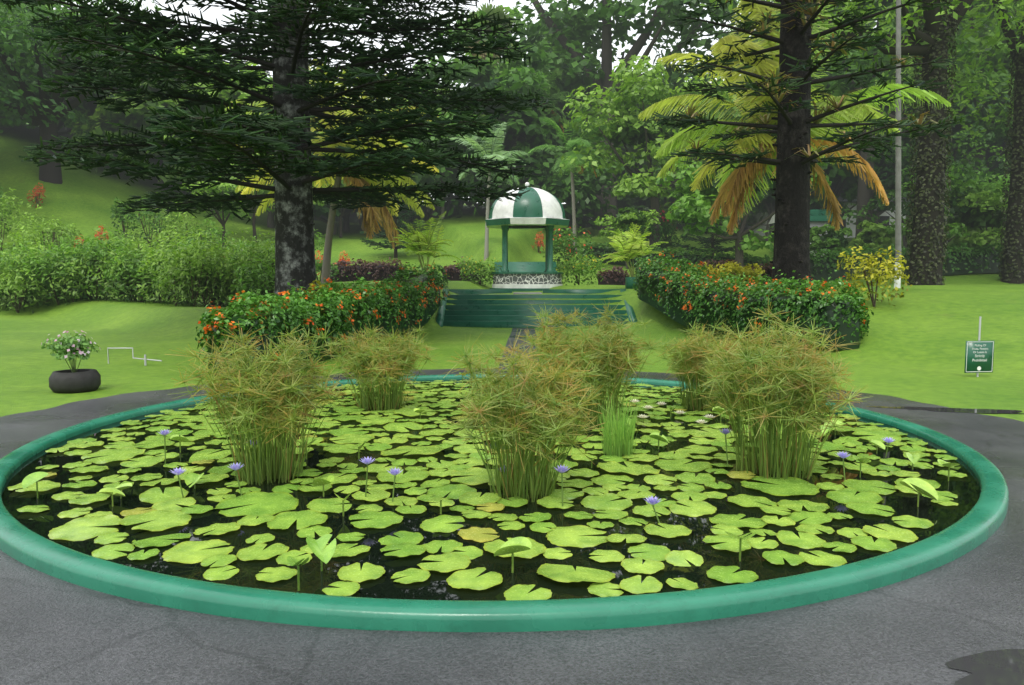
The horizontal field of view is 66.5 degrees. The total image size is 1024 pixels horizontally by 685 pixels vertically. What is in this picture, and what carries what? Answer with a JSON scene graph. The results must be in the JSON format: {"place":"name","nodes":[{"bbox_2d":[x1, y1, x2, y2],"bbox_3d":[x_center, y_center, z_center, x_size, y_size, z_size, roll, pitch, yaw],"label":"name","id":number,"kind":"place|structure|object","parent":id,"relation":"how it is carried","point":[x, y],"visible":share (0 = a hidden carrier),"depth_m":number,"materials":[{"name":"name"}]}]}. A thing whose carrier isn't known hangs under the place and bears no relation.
{"place":"outdoors","nodes":[
{"label":"outdoors","id":0,"kind":"place"},
{"bbox_2d":[46,240,101,298],"bbox_3d":[-16.449,-2.798,29.941,2.989,2.394,2.778,0,5,0],"label":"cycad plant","id":1,"kind":"object","parent":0,"point":[72,278],"depth_m":29.34,"materials":[{"name":"green plant"}]},
{"bbox_2d":[53,0,876,203],"label":"sky","id":2,"kind":"structure","parent":0,"point":[212,13],"materials":[{"name":"white"}]},
{"bbox_2d":[2,379,980,600],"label":"pond water","id":3,"kind":"structure","parent":0,"point":[315,579],"depth_m":5.17,"materials":[{"name":"black liquid"}]},
{"bbox_2d":[8,372,966,599],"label":"lily pads","id":4,"kind":"object","parent":3,"relation":"on","point":[165,512],"visible":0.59,"depth_m":5.37,"materials":[{"name":"green plant"}]},
{"bbox_2d":[163,296,872,501],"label":"papyrus plants","id":5,"kind":"object","parent":3,"relation":"in","point":[718,366],"visible":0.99,"depth_m":5.98,"materials":[{"name":"green plant"}]},
{"bbox_2d":[157,399,894,522],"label":"water lily flowers","id":6,"kind":"object","parent":3,"relation":"on","point":[560,469],"visible":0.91,"depth_m":5.49,"materials":[{"name":"purple plant"}]},
{"bbox_2d":[0,122,1023,421],"bbox_3d":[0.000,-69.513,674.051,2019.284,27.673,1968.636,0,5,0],"label":"lawn","id":7,"kind":"structure","parent":0,"point":[912,344],"depth_m":21.16,"materials":[{"name":"green plant"}]},
{"bbox_2d":[49,369,100,393],"bbox_3d":[-6.109,0.536,10.922,0.640,0.280,0.640,0,5,0],"label":"tyre planter","id":8,"kind":"object","parent":7,"relation":"on","point":[67,381],"visible":0.98,"depth_m":10.69,"materials":[{"name":"black rubber"}]},
{"bbox_2d":[40,330,100,372],"bbox_3d":[-6.143,0.151,10.903,0.662,0.656,0.636,0,5,0],"label":"flowering shrub","id":9,"kind":"object","parent":8,"relation":"in","point":[72,345],"visible":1,"depth_m":10.77,"materials":[{"name":"green plant"}]},
{"bbox_2d":[107,348,161,365],"bbox_3d":[-6.758,0.255,14.062,1.154,0.310,0.142,1,5,15],"label":"sprinkler pipe","id":10,"kind":"object","parent":7,"relation":"on","point":[145,361],"visible":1,"depth_m":14.09,"materials":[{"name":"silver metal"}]},
{"bbox_2d":[0,183,544,313],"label":"wild shrubs","id":11,"kind":"object","parent":7,"relation":"on","point":[194,265],"visible":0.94,"depth_m":28.29,"materials":[{"name":"green plant"}]},
{"bbox_2d":[0,0,559,309],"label":"norfolk pine","id":12,"kind":"object","parent":7,"relation":"on","point":[390,120],"depth_m":18.98,"materials":[{"name":"green plant"}]},
{"bbox_2d":[225,59,438,282],"bbox_3d":[-6.683,-6.797,30.404,8.040,9.404,9.084,0,5,0],"label":"coconut palm","id":13,"kind":"object","parent":7,"relation":"on","point":[382,213],"depth_m":30.14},
{"bbox_2d":[359,181,424,257],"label":"young pine tree","id":14,"kind":"object","parent":7,"relation":"on","point":[390,245],"depth_m":45.23,"materials":[{"name":"green plant"}]},
{"bbox_2d":[390,211,460,270],"bbox_3d":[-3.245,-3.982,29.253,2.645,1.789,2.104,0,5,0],"label":"areca palm fronds","id":15,"kind":"object","parent":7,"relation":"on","point":[421,236],"visible":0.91,"depth_m":29.10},
{"bbox_2d":[438,93,447,218],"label":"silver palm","id":16,"kind":"object","parent":7,"relation":"on","point":[442,211],"depth_m":59.22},
{"bbox_2d":[449,123,527,260],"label":"palm tree","id":17,"kind":"object","parent":7,"relation":"on","point":[499,155],"depth_m":42.41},
{"bbox_2d":[463,2,516,207],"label":"tall fan palm","id":18,"kind":"object","parent":7,"relation":"on","point":[502,13],"depth_m":68.58,"materials":[{"name":"green plant"}]},
{"bbox_2d":[0,374,1008,631],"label":"pond kerb","id":19,"kind":"structure","parent":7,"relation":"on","point":[978,524],"depth_m":3.79,"materials":[{"name":"green paint"}]},
{"bbox_2d":[0,97,1011,234],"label":"shrub belt","id":20,"kind":"object","parent":7,"relation":"on","point":[588,204],"visible":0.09,"depth_m":58.06,"materials":[{"name":"green plant"}]},
{"bbox_2d":[0,0,1023,284],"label":"broadleaf trees","id":21,"kind":"object","parent":7,"relation":"on","point":[970,90],"depth_m":47.76,"materials":[{"name":"green plant"}]},
{"bbox_2d":[495,262,556,271],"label":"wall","id":22,"kind":"structure","parent":7,"relation":"on","point":[526,266],"depth_m":40.26,"materials":[{"name":"green paint"}]},
{"bbox_2d":[485,217,569,291],"bbox_3d":[0.670,-3.816,34.616,3.659,3.220,3.659,0,5,0],"label":"gazebo","id":23,"kind":"object","parent":7,"relation":"on","point":[547,278],"visible":0.97,"depth_m":33.45,"materials":[{"name":"green paint"}]},
{"bbox_2d":[489,182,565,218],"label":"dome roof","id":24,"kind":"structure","parent":23,"relation":"on","point":[535,202],"depth_m":33.13,"materials":[{"name":"white paint"}]},
{"bbox_2d":[513,292,541,293],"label":"terrace path slab","id":25,"kind":"structure","parent":7,"relation":"on","point":[527,293],"depth_m":27.14,"materials":[{"name":"concrete"}]},
{"bbox_2d":[195,251,873,376],"bbox_3d":[1.268,-1.184,18.871,13.081,2.461,13.479,0,5,0],"label":"ixora hedge","id":26,"kind":"object","parent":7,"relation":"on","point":[680,295],"visible":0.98,"depth_m":17.32,"materials":[{"name":"green plant"}]},
{"bbox_2d":[449,289,619,294],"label":"terrace kerb","id":27,"kind":"structure","parent":7,"relation":"on","point":[496,291],"depth_m":27.88,"materials":[{"name":"green paint"}]},
{"bbox_2d":[436,289,636,327],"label":"steps","id":28,"kind":"structure","parent":7,"relation":"on","point":[467,311],"depth_m":25.59,"materials":[{"name":"green paint"}]},
{"bbox_2d":[525,62,574,183],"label":"tree","id":29,"kind":"object","parent":7,"relation":"on","point":[558,96],"depth_m":60.26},
{"bbox_2d":[528,107,616,251],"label":"palm tree","id":30,"kind":"object","parent":7,"relation":"on","point":[576,142],"depth_m":48.86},
{"bbox_2d":[308,203,911,307],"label":"terrace shrubs","id":31,"kind":"object","parent":7,"relation":"on","point":[464,270],"depth_m":34.38,"materials":[{"name":"green plant"}]},
{"bbox_2d":[600,219,664,288],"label":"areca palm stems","id":32,"kind":"object","parent":7,"relation":"on","point":[628,283],"visible":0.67,"depth_m":28.19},
{"bbox_2d":[598,222,668,264],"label":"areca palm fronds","id":33,"kind":"object","parent":32,"relation":"attached to","point":[634,245],"visible":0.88,"depth_m":28.03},
{"bbox_2d":[579,218,1002,280],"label":"boundary hedge","id":34,"kind":"object","parent":7,"relation":"on","point":[972,259],"visible":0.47,"depth_m":41.38,"materials":[{"name":"green plant"}]},
{"bbox_2d":[638,0,950,234],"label":"coconut palm","id":35,"kind":"object","parent":7,"relation":"on","point":[725,184],"depth_m":25.63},
{"bbox_2d":[769,209,835,256],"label":"green shed roof","id":36,"kind":"structure","parent":7,"relation":"on","point":[818,218],"depth_m":46.71,"materials":[{"name":"paint"}]},
{"bbox_2d":[652,0,970,292],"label":"norfolk pine","id":37,"kind":"object","parent":7,"relation":"on","point":[792,227],"depth_m":20.69,"materials":[{"name":"green plant"}]},
{"bbox_2d":[739,186,908,237],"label":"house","id":38,"kind":"structure","parent":7,"relation":"on","point":[883,217],"depth_m":57.45,"materials":[{"name":"grey"}]},
{"bbox_2d":[894,0,900,287],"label":"utility pole","id":39,"kind":"object","parent":7,"relation":"on","point":[898,163],"visible":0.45,"depth_m":29.47,"materials":[{"name":"grey metal"}]},
{"bbox_2d":[964,316,993,376],"bbox_3d":[7.563,0.119,12.646,0.500,1.080,0.051,-1,5,-8],"label":"sign board","id":40,"kind":"object","parent":7,"relation":"on","point":[979,356],"visible":1,"depth_m":12.63,"materials":[{"name":"green paint"}]},
{"bbox_2d":[948,171,1009,250],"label":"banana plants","id":41,"kind":"object","parent":7,"relation":"on","point":[987,180],"visible":0.12,"depth_m":46.39,"materials":[{"name":"green plant"}]},
{"bbox_2d":[0,630,1023,684],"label":"asphalt road","id":42,"kind":"structure","parent":0,"point":[392,657],"depth_m":3.28,"materials":[{"name":"grey asphalt"}]},
{"bbox_2d":[0,368,1023,629],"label":"paved path","id":43,"kind":"structure","parent":0,"point":[980,586],"depth_m":3.95,"materials":[{"name":"grey asphalt"}]},
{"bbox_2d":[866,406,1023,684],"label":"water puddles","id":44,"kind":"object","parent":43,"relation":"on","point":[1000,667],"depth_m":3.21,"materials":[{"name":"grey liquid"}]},
{"bbox_2d":[498,328,538,370],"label":"paved path","id":45,"kind":"structure","parent":0,"point":[513,336],"depth_m":18.86,"materials":[{"name":"grey concrete"}]},
{"bbox_2d":[673,194,748,255],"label":"young pine tree","id":46,"kind":"object","parent":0,"point":[707,241],"depth_m":45.23,"materials":[{"name":"green plant"}]}
]}

